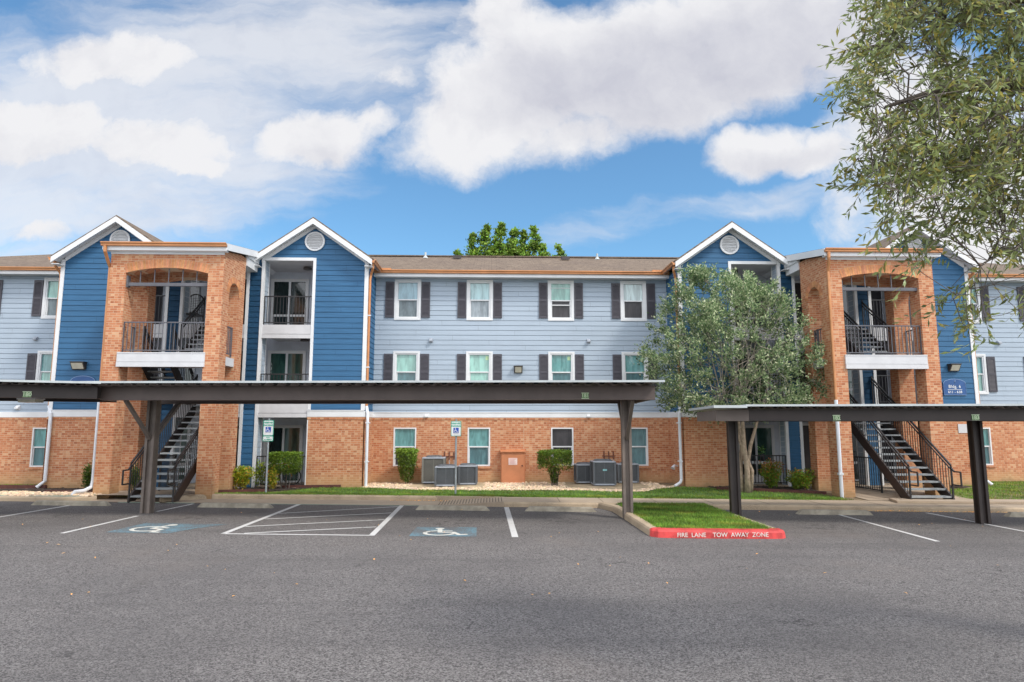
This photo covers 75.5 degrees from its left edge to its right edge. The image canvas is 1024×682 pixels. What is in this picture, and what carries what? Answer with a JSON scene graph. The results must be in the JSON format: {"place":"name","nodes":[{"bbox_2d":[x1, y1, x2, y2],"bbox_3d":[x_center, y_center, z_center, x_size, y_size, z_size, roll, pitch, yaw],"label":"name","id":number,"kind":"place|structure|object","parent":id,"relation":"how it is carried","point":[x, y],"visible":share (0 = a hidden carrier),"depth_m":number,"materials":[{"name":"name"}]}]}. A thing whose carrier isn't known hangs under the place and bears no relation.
{"place":"outdoors","nodes":[
{"label":"outdoors","id":0,"kind":"place"},
{"bbox_2d":[179,296,205,351],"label":"staircase","id":1,"kind":"structure","parent":0,"point":[196,309],"depth_m":21.85,"materials":[{"name":"brown metal"}]},
{"bbox_2d":[0,501,1023,681],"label":"parking lot","id":2,"kind":"structure","parent":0,"point":[331,599],"depth_m":8.51,"materials":[{"name":"grey asphalt"}]},
{"bbox_2d":[0,379,116,401],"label":"carport","id":3,"kind":"object","parent":2,"relation":"on","point":[57,391],"visible":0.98,"depth_m":14.75,"materials":[{"name":"brown metal"}]},
{"bbox_2d":[16,398,44,402],"bbox_3d":[-11.099,1.371,15.257,0.420,0.095,0.340,0,-7,-2],"label":"canopy light","id":4,"kind":"object","parent":3,"relation":"attached to","point":[31,400],"visible":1,"depth_m":15.11,"materials":[{"name":"white plastic"}]},
{"bbox_2d":[31,500,110,505],"bbox_3d":[-11.777,4.331,17.678,2.115,0.132,0.180,0,-7,2],"label":"wheel stop","id":5,"kind":"object","parent":2,"relation":"on","point":[71,503],"visible":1,"depth_m":17.61,"materials":[{"name":"concrete"}]},
{"bbox_2d":[121,374,199,502],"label":"staircase","id":6,"kind":"structure","parent":2,"relation":"on","point":[135,493],"depth_m":19.21,"materials":[{"name":"brown metal"}]},
{"bbox_2d":[198,502,273,507],"bbox_3d":[-7.309,4.342,17.486,2.014,0.131,0.180,0,-7,2],"label":"wheel stop","id":7,"kind":"object","parent":2,"relation":"on","point":[232,505],"visible":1,"depth_m":17.41,"materials":[{"name":"concrete"}]},
{"bbox_2d":[85,380,664,518],"bbox_3d":[-3.118,2.710,16.317,13.040,3.213,3.762,0,-7,1],"label":"carport","id":8,"kind":"object","parent":2,"relation":"on","point":[625,396],"visible":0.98,"depth_m":15.23,"materials":[{"name":"brown metal"}]},
{"bbox_2d":[415,505,489,510],"bbox_3d":[-1.556,4.367,17.323,1.964,0.131,0.180,0,-7,2],"label":"wheel stop","id":9,"kind":"object","parent":2,"relation":"on","point":[454,507],"visible":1,"depth_m":17.25,"materials":[{"name":"concrete"}]},
{"bbox_2d":[0,493,1023,512],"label":"kerb","id":10,"kind":"structure","parent":2,"relation":"on","point":[562,504],"depth_m":18.09,"materials":[{"name":"concrete"}]},
{"bbox_2d":[525,506,595,511],"bbox_3d":[1.267,4.381,17.250,1.864,0.130,0.180,0,-7,2],"label":"wheel stop","id":11,"kind":"object","parent":2,"relation":"on","point":[559,509],"visible":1,"depth_m":17.18,"materials":[{"name":"concrete"}]},
{"bbox_2d":[598,502,785,538],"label":"traffic island","id":12,"kind":"structure","parent":2,"relation":"on","point":[644,526],"depth_m":13.24,"materials":[{"name":"concrete"}]},
{"bbox_2d":[795,509,872,514],"bbox_3d":[8.302,4.411,17.047,1.914,0.130,0.180,0,-7,2],"label":"wheel stop","id":13,"kind":"object","parent":2,"relation":"on","point":[829,512],"visible":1,"depth_m":16.97,"materials":[{"name":"concrete"}]},
{"bbox_2d":[689,404,1023,523],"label":"carport","id":14,"kind":"object","parent":2,"relation":"on","point":[973,416],"visible":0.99,"depth_m":15.12,"materials":[{"name":"brown metal"}]},
{"bbox_2d":[811,0,1023,361],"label":"live oak tree","id":15,"kind":"object","parent":2,"relation":"on","point":[1002,137],"visible":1,"depth_m":5.19,"materials":[{"name":"green plant"}]},
{"bbox_2d":[1004,512,1023,516],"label":"wheel stop","id":16,"kind":"object","parent":2,"relation":"on","point":[1014,514],"visible":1,"depth_m":16.82,"materials":[{"name":"concrete"}]},
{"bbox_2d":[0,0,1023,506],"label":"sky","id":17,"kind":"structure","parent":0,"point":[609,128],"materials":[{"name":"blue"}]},
{"bbox_2d":[0,480,1023,499],"bbox_3d":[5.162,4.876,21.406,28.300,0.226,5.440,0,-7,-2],"label":"lawn","id":18,"kind":"structure","parent":0,"point":[606,492],"depth_m":20.52,"materials":[{"name":"green plant"}]},
{"bbox_2d":[263,418,273,492],"bbox_3d":[-7.427,3.486,20.084,0.320,2.264,0.079,0,-7,-2],"label":"parking sign","id":19,"kind":"object","parent":18,"relation":"on","point":[268,428],"visible":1,"depth_m":20.13,"materials":[{"name":"white metal"}]},
{"bbox_2d":[451,419,460,494],"bbox_3d":[-1.704,3.516,20.060,0.315,2.280,0.079,0,-7,-2],"label":"parking sign","id":20,"kind":"object","parent":18,"relation":"on","point":[455,428],"visible":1,"depth_m":20.12,"materials":[{"name":"white metal"}]},
{"bbox_2d":[2,482,1022,499],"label":"soil","id":21,"kind":"structure","parent":0,"point":[828,492],"depth_m":20.82,"materials":[{"name":"brown soil"}]},
{"bbox_2d":[0,485,46,488],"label":"garden edging","id":22,"kind":"object","parent":21,"relation":"on","point":[17,486],"visible":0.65,"depth_m":21.67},
{"bbox_2d":[45,490,92,491],"bbox_3d":[-13.040,4.482,19.567,1.605,0.133,0.146,0,-7,1],"label":"garden edging","id":23,"kind":"object","parent":21,"relation":"on","point":[64,490],"visible":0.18,"depth_m":19.55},
{"bbox_2d":[79,462,91,487],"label":"shrub","id":24,"kind":"object","parent":21,"relation":"on","point":[87,474],"visible":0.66,"depth_m":20.72,"materials":[{"name":"green plant"}]},
{"bbox_2d":[127,463,140,488],"bbox_3d":[-11.549,4.205,20.259,0.391,1.047,0.395,-4,-8,29],"label":"shrub","id":25,"kind":"object","parent":21,"relation":"on","point":[136,476],"visible":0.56,"depth_m":20.23,"materials":[{"name":"green plant"}]},
{"bbox_2d":[218,489,267,492],"bbox_3d":[-8.368,4.586,20.104,1.761,0.164,0.130,3,-8,-20],"label":"garden edging","id":26,"kind":"object","parent":21,"relation":"on","point":[243,490],"visible":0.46,"depth_m":20.11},
{"bbox_2d":[232,464,255,488],"bbox_3d":[-8.614,4.392,21.122,0.841,0.895,0.734,0,-7,-2],"label":"shrub","id":27,"kind":"object","parent":21,"relation":"on","point":[240,479],"visible":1,"depth_m":21.00,"materials":[{"name":"green plant"}]},
{"bbox_2d":[252,459,265,487],"bbox_3d":[-8.253,4.371,21.668,0.509,1.077,0.341,0,-7,-2],"label":"garden plant","id":28,"kind":"object","parent":21,"relation":"on","point":[259,473],"visible":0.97,"depth_m":21.64,"materials":[{"name":"green plant"}]},
{"bbox_2d":[267,467,280,488],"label":"garden plant","id":29,"kind":"object","parent":21,"relation":"on","point":[272,480],"visible":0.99,"depth_m":21.24,"materials":[{"name":"yellow plant"}]},
{"bbox_2d":[268,451,303,488],"bbox_3d":[-7.401,4.242,21.649,1.042,1.334,0.761,0,-7,-2],"label":"hedge","id":30,"kind":"object","parent":21,"relation":"on","point":[275,455],"visible":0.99,"depth_m":21.42,"materials":[{"name":"green plant"}]},
{"bbox_2d":[282,485,340,487],"bbox_3d":[-6.660,4.851,21.928,1.914,0.150,0.073,1,-7,-7],"label":"garden edging","id":31,"kind":"object","parent":21,"relation":"on","point":[311,486],"visible":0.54,"depth_m":21.90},
{"bbox_2d":[0,481,674,495],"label":"gravel","id":32,"kind":"structure","parent":21,"relation":"on","point":[526,485],"depth_m":21.64,"materials":[{"name":"beige gravel"}]},
{"bbox_2d":[394,447,418,483],"bbox_3d":[-3.706,4.421,23.262,0.914,1.387,0.794,0,-7,-2],"label":"shrub","id":33,"kind":"object","parent":21,"relation":"on","point":[407,473],"visible":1,"depth_m":23.14,"materials":[{"name":"green plant"}]},
{"bbox_2d":[0,485,971,491],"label":"mulch","id":34,"kind":"object","parent":21,"relation":"on","point":[293,488],"visible":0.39,"depth_m":21.47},
{"bbox_2d":[0,215,1023,498],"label":"apartment building","id":35,"kind":"structure","parent":21,"relation":"on","point":[312,299],"depth_m":23.40,"materials":[{"name":"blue brick"}]},
{"bbox_2d":[29,428,45,466],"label":"window","id":36,"kind":"structure","parent":35,"relation":"in","point":[38,434],"depth_m":23.61,"materials":[{"name":"teal glass"}]},
{"bbox_2d":[35,351,52,380],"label":"window","id":37,"kind":"structure","parent":35,"relation":"in","point":[44,358],"depth_m":23.99,"materials":[{"name":"white glass"}]},
{"bbox_2d":[41,278,58,318],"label":"window","id":38,"kind":"structure","parent":35,"relation":"in","point":[50,290],"depth_m":24.31,"materials":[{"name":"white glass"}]},
{"bbox_2d":[69,361,86,369],"bbox_3d":[-14.608,0.825,22.257,0.480,0.260,0.215,0,-7,-2],"label":"wall lamp","id":39,"kind":"object","parent":35,"relation":"attached to","point":[78,365],"visible":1,"depth_m":22.22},
{"bbox_2d":[70,376,95,380],"bbox_3d":[-14.461,1.472,22.266,0.820,0.620,0.038,0,-7,-2],"label":"building sign","id":40,"kind":"object","parent":35,"relation":"attached to","point":[82,378],"visible":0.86,"depth_m":22.28,"materials":[{"name":"blue metal"}]},
{"bbox_2d":[154,286,162,323],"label":"entry door","id":41,"kind":"structure","parent":35,"relation":"in","point":[159,289],"depth_m":24.50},
{"bbox_2d":[141,326,193,404],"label":"staircase","id":42,"kind":"structure","parent":35,"relation":"on","point":[149,375],"depth_m":21.31,"materials":[{"name":"brown metal"}]},
{"bbox_2d":[159,351,195,380],"bbox_3d":[-12.244,1.357,24.155,1.250,2.050,0.050,0,-7,-2],"label":"sliding door","id":43,"kind":"structure","parent":35,"relation":"in","point":[193,369],"depth_m":24.19,"materials":[{"name":"glass"}]},
{"bbox_2d":[163,280,199,323],"bbox_3d":[-12.244,-1.320,24.501,1.250,2.050,0.050,0,-7,-2],"label":"sliding door","id":44,"kind":"structure","parent":35,"relation":"in","point":[194,290],"depth_m":24.54,"materials":[{"name":"glass"}]},
{"bbox_2d":[179,425,191,482],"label":"sliding door","id":45,"kind":"structure","parent":35,"relation":"in","point":[187,431],"depth_m":23.87,"materials":[{"name":"glass"}]},
{"bbox_2d":[186,294,203,321],"bbox_3d":[-11.281,-1.110,23.288,0.664,1.242,0.599,0,-7,-2],"label":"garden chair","id":46,"kind":"object","parent":35,"relation":"on","point":[195,306],"visible":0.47,"depth_m":23.58,"materials":[{"name":"black metal"}]},
{"bbox_2d":[235,423,238,468],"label":"entry door","id":47,"kind":"structure","parent":35,"relation":"in","point":[238,423],"depth_m":23.93,"materials":[{"name":"white"}]},
{"bbox_2d":[240,349,242,380],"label":"entry door","id":48,"kind":"structure","parent":35,"relation":"in","point":[242,349],"depth_m":24.31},
{"bbox_2d":[243,277,246,323],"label":"entry door","id":49,"kind":"structure","parent":35,"relation":"in","point":[245,277],"depth_m":24.62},
{"bbox_2d":[262,425,302,481],"bbox_3d":[-8.296,4.071,23.931,1.390,2.050,0.050,0,-7,-2],"label":"sliding door","id":50,"kind":"structure","parent":35,"relation":"in","point":[285,437],"depth_m":23.99,"materials":[{"name":"white glass"}]},
{"bbox_2d":[267,351,305,380],"bbox_3d":[-8.296,1.373,24.279,1.390,2.050,0.050,0,-7,-2],"label":"sliding door","id":51,"kind":"structure","parent":35,"relation":"in","point":[279,362],"depth_m":24.34,"materials":[{"name":"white glass"}]},
{"bbox_2d":[269,279,308,324],"bbox_3d":[-8.296,-1.305,24.624,1.390,2.050,0.050,0,-7,-2],"label":"sliding door","id":52,"kind":"structure","parent":35,"relation":"in","point":[279,287],"depth_m":24.65,"materials":[{"name":"white glass"}]},
{"bbox_2d":[393,428,415,465],"bbox_3d":[-3.890,3.843,24.017,0.820,1.385,0.115,0,-7,-2],"label":"window","id":53,"kind":"structure","parent":35,"relation":"in","point":[403,437],"depth_m":24.05,"materials":[{"name":"teal glass"}]},
{"bbox_2d":[393,351,419,379],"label":"window","id":54,"kind":"structure","parent":35,"relation":"in","point":[406,364],"depth_m":24.40,"materials":[{"name":"white glass"}]},
{"bbox_2d":[394,279,420,319],"bbox_3d":[-3.890,-1.539,24.722,0.985,1.540,0.134,0,-7,-2],"label":"window","id":55,"kind":"structure","parent":35,"relation":"in","point":[407,299],"depth_m":24.73,"materials":[{"name":"white plastic"}]},
{"bbox_2d":[443,451,454,463],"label":"line covers","id":56,"kind":"object","parent":35,"relation":"attached to","point":[449,456],"visible":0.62,"depth_m":23.94,"materials":[{"name":"metal"}]},
{"bbox_2d":[467,428,489,465],"bbox_3d":[-1.206,3.853,24.102,0.820,1.385,0.115,0,-7,-2],"label":"window","id":57,"kind":"structure","parent":35,"relation":"in","point":[478,438],"depth_m":24.11,"materials":[{"name":"teal glass"}]},
{"bbox_2d":[466,280,492,320],"bbox_3d":[-1.207,-1.528,24.807,0.985,1.540,0.134,0,-7,-2],"label":"window","id":58,"kind":"structure","parent":35,"relation":"in","point":[479,292],"depth_m":24.81,"materials":[{"name":"white plastic"}]},
{"bbox_2d":[466,351,492,379],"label":"window","id":59,"kind":"structure","parent":35,"relation":"in","point":[479,364],"depth_m":24.49,"materials":[{"name":"white glass"}]},
{"bbox_2d":[514,366,522,372],"bbox_3d":[0.232,1.047,24.366,0.340,0.260,0.215,0,-7,-2],"label":"wall lamp","id":60,"kind":"object","parent":35,"relation":"attached to","point":[517,369],"visible":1,"depth_m":24.32,"materials":[{"name":"beige glass"}]},
{"bbox_2d":[548,280,573,320],"bbox_3d":[1.837,-1.516,24.902,0.985,1.540,0.134,0,-7,-2],"label":"window","id":61,"kind":"structure","parent":35,"relation":"in","point":[560,292],"depth_m":24.90,"materials":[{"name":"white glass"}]},
{"bbox_2d":[548,352,574,379],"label":"window","id":62,"kind":"structure","parent":35,"relation":"in","point":[561,365],"depth_m":24.58,"materials":[{"name":"white glass"}]},
{"bbox_2d":[551,428,573,465],"bbox_3d":[1.837,3.866,24.197,0.820,1.385,0.115,0,-7,-2],"label":"window","id":63,"kind":"structure","parent":35,"relation":"in","point":[561,438],"depth_m":24.23,"materials":[{"name":"white plastic"}]},
{"bbox_2d":[620,281,646,320],"bbox_3d":[4.575,-1.505,24.988,0.985,1.540,0.134,0,-7,-2],"label":"window","id":64,"kind":"structure","parent":35,"relation":"in","point":[633,306],"depth_m":24.99,"materials":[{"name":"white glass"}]},
{"bbox_2d":[621,352,648,379],"bbox_3d":[4.575,1.176,24.642,0.985,1.535,0.134,0,-7,-2],"label":"window","id":65,"kind":"structure","parent":35,"relation":"in","point":[631,370],"depth_m":24.67,"materials":[{"name":"teal glass"}]},
{"bbox_2d":[631,428,648,465],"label":"window","id":66,"kind":"structure","parent":35,"relation":"in","point":[639,435],"depth_m":24.30,"materials":[{"name":"teal glass"}]},
{"bbox_2d":[733,282,768,326],"bbox_3d":[9.046,-1.234,25.168,1.390,2.050,0.050,0,-7,-2],"label":"sliding door","id":67,"kind":"structure","parent":35,"relation":"in","point":[759,284],"depth_m":25.14,"materials":[{"name":"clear glass"}]},
{"bbox_2d":[735,352,771,403],"bbox_3d":[9.046,1.443,24.823,1.390,2.050,0.050,0,-7,-2],"label":"sliding door","id":68,"kind":"structure","parent":35,"relation":"in","point":[744,363],"depth_m":24.86,"materials":[{"name":"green glass"}]},
{"bbox_2d":[743,475,766,483],"bbox_3d":[8.607,4.859,23.203,0.900,0.300,0.300,0,-7,-2],"label":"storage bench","id":69,"kind":"object","parent":35,"relation":"on","point":[757,479],"visible":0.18,"depth_m":23.06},
{"bbox_2d":[740,425,775,474],"bbox_3d":[9.046,4.141,24.475,1.390,2.050,0.050,0,-7,-2],"label":"sliding door","id":70,"kind":"structure","parent":35,"relation":"in","point":[764,436],"depth_m":24.53,"materials":[{"name":"teal glass"}]},
{"bbox_2d":[795,281,802,326],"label":"window","id":71,"kind":"structure","parent":35,"relation":"in","point":[797,283],"depth_m":25.31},
{"bbox_2d":[802,423,811,479],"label":"entry door","id":72,"kind":"structure","parent":35,"relation":"in","point":[805,425],"depth_m":24.58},
{"bbox_2d":[799,331,847,403],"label":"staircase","id":73,"kind":"structure","parent":35,"relation":"on","point":[818,347],"depth_m":21.75,"materials":[{"name":"brown metal"}]},
{"bbox_2d":[842,285,847,326],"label":"sliding door","id":74,"kind":"structure","parent":35,"relation":"in","point":[844,292],"depth_m":25.32,"materials":[{"name":"grey glass"}]},
{"bbox_2d":[847,353,853,403],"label":"sliding door","id":75,"kind":"structure","parent":35,"relation":"in","point":[849,371],"depth_m":24.92,"materials":[{"name":"glass"}]},
{"bbox_2d":[852,433,858,480],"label":"sliding door","id":76,"kind":"structure","parent":35,"relation":"in","point":[853,437],"depth_m":24.60,"materials":[{"name":"grey glass"}]},
{"bbox_2d":[871,291,882,327],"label":"entry door","id":77,"kind":"structure","parent":35,"relation":"in","point":[876,295],"depth_m":25.37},
{"bbox_2d":[875,353,888,403],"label":"entry door","id":78,"kind":"structure","parent":35,"relation":"in","point":[879,372],"depth_m":24.99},
{"bbox_2d":[880,424,893,480],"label":"entry door","id":79,"kind":"structure","parent":35,"relation":"in","point":[881,426],"depth_m":24.67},
{"bbox_2d":[942,379,966,394],"bbox_3d":[15.524,1.613,23.203,0.820,0.580,0.038,0,-7,-2],"label":"building sign","id":80,"kind":"object","parent":35,"relation":"attached to","point":[954,386],"visible":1,"depth_m":23.19,"materials":[{"name":"blue metal"}]},
{"bbox_2d":[947,363,961,370],"bbox_3d":[15.537,0.927,23.205,0.400,0.260,0.215,0,-7,-2],"label":"wall lamp","id":81,"kind":"object","parent":35,"relation":"attached to","point":[954,366],"visible":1,"depth_m":23.16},
{"bbox_2d":[958,424,966,432],"bbox_3d":[15.709,3.046,23.017,0.370,0.310,0.018,0,-7,-2],"label":"wall plate","id":82,"kind":"object","parent":35,"relation":"attached to","point":[962,428],"depth_m":23.01,"materials":[{"name":"white plastic"}]},
{"bbox_2d":[970,284,982,322],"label":"window","id":83,"kind":"structure","parent":35,"relation":"in","point":[976,285],"depth_m":25.38,"materials":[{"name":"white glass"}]},
{"bbox_2d":[976,354,988,393],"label":"window","id":84,"kind":"structure","parent":35,"relation":"in","point":[980,358],"depth_m":25.04,"materials":[{"name":"white glass"}]},
{"bbox_2d":[983,428,993,464],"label":"window","id":85,"kind":"structure","parent":35,"relation":"in","point":[986,431],"depth_m":24.69,"materials":[{"name":"teal glass"}]},
{"bbox_2d":[500,450,525,482],"bbox_3d":[0.025,4.558,23.833,0.920,1.259,0.315,0,-7,-2],"label":"utility box","id":86,"kind":"object","parent":21,"relation":"on","point":[512,465],"visible":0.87,"depth_m":23.73,"materials":[{"name":"metal"}]},
{"bbox_2d":[502,453,523,482],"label":"cabinet door","id":87,"kind":"structure","parent":86,"relation":"in","point":[510,473],"depth_m":23.72,"materials":[{"name":"metal"}]},
{"bbox_2d":[536,449,573,485],"bbox_3d":[1.476,4.353,22.636,1.316,1.365,1.094,0,-7,-2],"label":"shrub","id":88,"kind":"object","parent":21,"relation":"on","point":[551,462],"visible":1,"depth_m":22.46,"materials":[{"name":"green plant"}]},
{"bbox_2d":[633,261,830,492],"bbox_3d":[7.169,1.143,21.196,6.575,7.476,4.654,0,-7,-2],"label":"crape myrtle tree","id":89,"kind":"object","parent":21,"relation":"on","point":[708,319],"visible":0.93,"depth_m":20.74,"materials":[{"name":"green plant"}]},
{"bbox_2d":[758,457,784,487],"bbox_3d":[8.554,4.397,21.850,0.808,1.113,0.691,4,-8,-26],"label":"shrub","id":90,"kind":"object","parent":21,"relation":"on","point":[772,477],"visible":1,"depth_m":21.76,"materials":[{"name":"green plant"}]},
{"bbox_2d":[716,487,826,494],"bbox_3d":[8.152,4.748,20.883,3.248,0.190,0.086,-2,-8,17],"label":"garden edging","id":91,"kind":"object","parent":21,"relation":"on","point":[780,490],"visible":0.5,"depth_m":20.76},
{"bbox_2d":[783,467,815,489],"bbox_3d":[9.371,4.505,21.450,1.100,0.799,0.714,0,-7,-2],"label":"shrub","id":92,"kind":"object","parent":21,"relation":"on","point":[800,479],"visible":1,"depth_m":21.37,"materials":[{"name":"green plant"}]},
{"bbox_2d":[853,456,882,492],"bbox_3d":[11.401,4.357,21.616,0.054,1.150,2.013,1,-7,-7],"label":"railing","id":93,"kind":"object","parent":21,"relation":"on","point":[881,481],"visible":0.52,"depth_m":21.26,"materials":[{"name":"black metal"}]},
{"bbox_2d":[409,482,655,489],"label":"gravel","id":94,"kind":"structure","parent":0,"point":[637,486],"depth_m":22.59,"materials":[{"name":"beige gravel"}]},
{"bbox_2d":[421,455,445,482],"bbox_3d":[-2.752,4.511,23.360,0.810,0.951,0.690,0,-7,-2],"label":"condenser unit","id":95,"kind":"object","parent":94,"relation":"on","point":[430,463],"visible":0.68,"depth_m":23.07,"materials":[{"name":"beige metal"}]},
{"bbox_2d":[434,464,457,485],"bbox_3d":[-2.222,4.529,22.406,0.750,0.711,0.730,0,-7,-2],"label":"condenser unit","id":96,"kind":"object","parent":94,"relation":"on","point":[444,474],"visible":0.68,"depth_m":22.08,"materials":[{"name":"grey metal"}]},
{"bbox_2d":[458,463,477,484],"bbox_3d":[-1.531,4.609,23.023,0.670,0.711,0.670,0,-7,-2],"label":"condenser unit","id":97,"kind":"object","parent":94,"relation":"on","point":[467,473],"visible":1,"depth_m":22.73,"materials":[{"name":"grey metal"}]},
{"bbox_2d":[574,462,589,482],"bbox_3d":[2.575,4.665,23.540,0.670,0.711,0.670,0,-7,-2],"label":"condenser unit","id":98,"kind":"object","parent":94,"relation":"on","point":[581,472],"visible":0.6,"depth_m":23.24,"materials":[{"name":"grey metal"}]},
{"bbox_2d":[590,459,616,484],"bbox_3d":[3.130,4.496,22.772,0.790,0.871,0.770,0,-7,-2],"label":"condenser unit","id":99,"kind":"object","parent":94,"relation":"on","point":[602,471],"visible":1,"depth_m":22.43,"materials":[{"name":"grey metal"}]},
{"bbox_2d":[616,462,638,482],"bbox_3d":[4.119,4.691,23.737,0.770,0.731,0.570,0,-7,-2],"label":"condenser unit","id":100,"kind":"object","parent":94,"relation":"on","point":[635,469],"visible":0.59,"depth_m":23.48,"materials":[{"name":"grey metal"}]},
{"bbox_2d":[90,495,1023,506],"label":"sidewalk","id":101,"kind":"structure","parent":0,"point":[491,501],"depth_m":18.69,"materials":[{"name":"concrete"}]},
{"bbox_2d":[99,481,1023,503],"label":"path","id":102,"kind":"structure","parent":0,"point":[889,493],"depth_m":19.53,"materials":[{"name":"concrete"}]},
{"bbox_2d":[849,376,962,499],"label":"staircase","id":103,"kind":"structure","parent":102,"relation":"on","point":[921,466],"depth_m":20.27,"materials":[{"name":"brown metal"}]},
{"bbox_2d":[617,501,774,528],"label":"grass","id":104,"kind":"structure","parent":0,"point":[673,513],"depth_m":15.22,"materials":[{"name":"green plant"}]},
{"bbox_2d":[757,445,765,460],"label":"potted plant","id":105,"kind":"object","parent":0,"point":[762,459],"visible":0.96,"depth_m":23.71,"materials":[{"name":"green plant"}]},
{"bbox_2d":[844,300,893,354],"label":"staircase","id":106,"kind":"structure","parent":0,"point":[863,333],"depth_m":22.47,"materials":[{"name":"brown metal"}]},
{"bbox_3d":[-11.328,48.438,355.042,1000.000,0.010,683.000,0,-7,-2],"label":"ground","id":107,"kind":"structure","parent":0,"visible":0},
{"bbox_2d":[453,248,463,254],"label":"sweetgum tree","id":108,"kind":"object","parent":107,"relation":"on","point":[456,252],"visible":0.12,"depth_m":42.92,"materials":[{"name":"green plant"}]},
{"bbox_2d":[464,221,550,255],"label":"sweetgum tree","id":109,"kind":"object","parent":107,"relation":"on","point":[499,247],"visible":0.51,"depth_m":42.98,"materials":[{"name":"green plant"}]},
{"bbox_2d":[552,243,566,255],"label":"sweetgum tree","id":110,"kind":"object","parent":107,"relation":"on","point":[560,251],"visible":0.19,"depth_m":43.11,"materials":[{"name":"green plant"}]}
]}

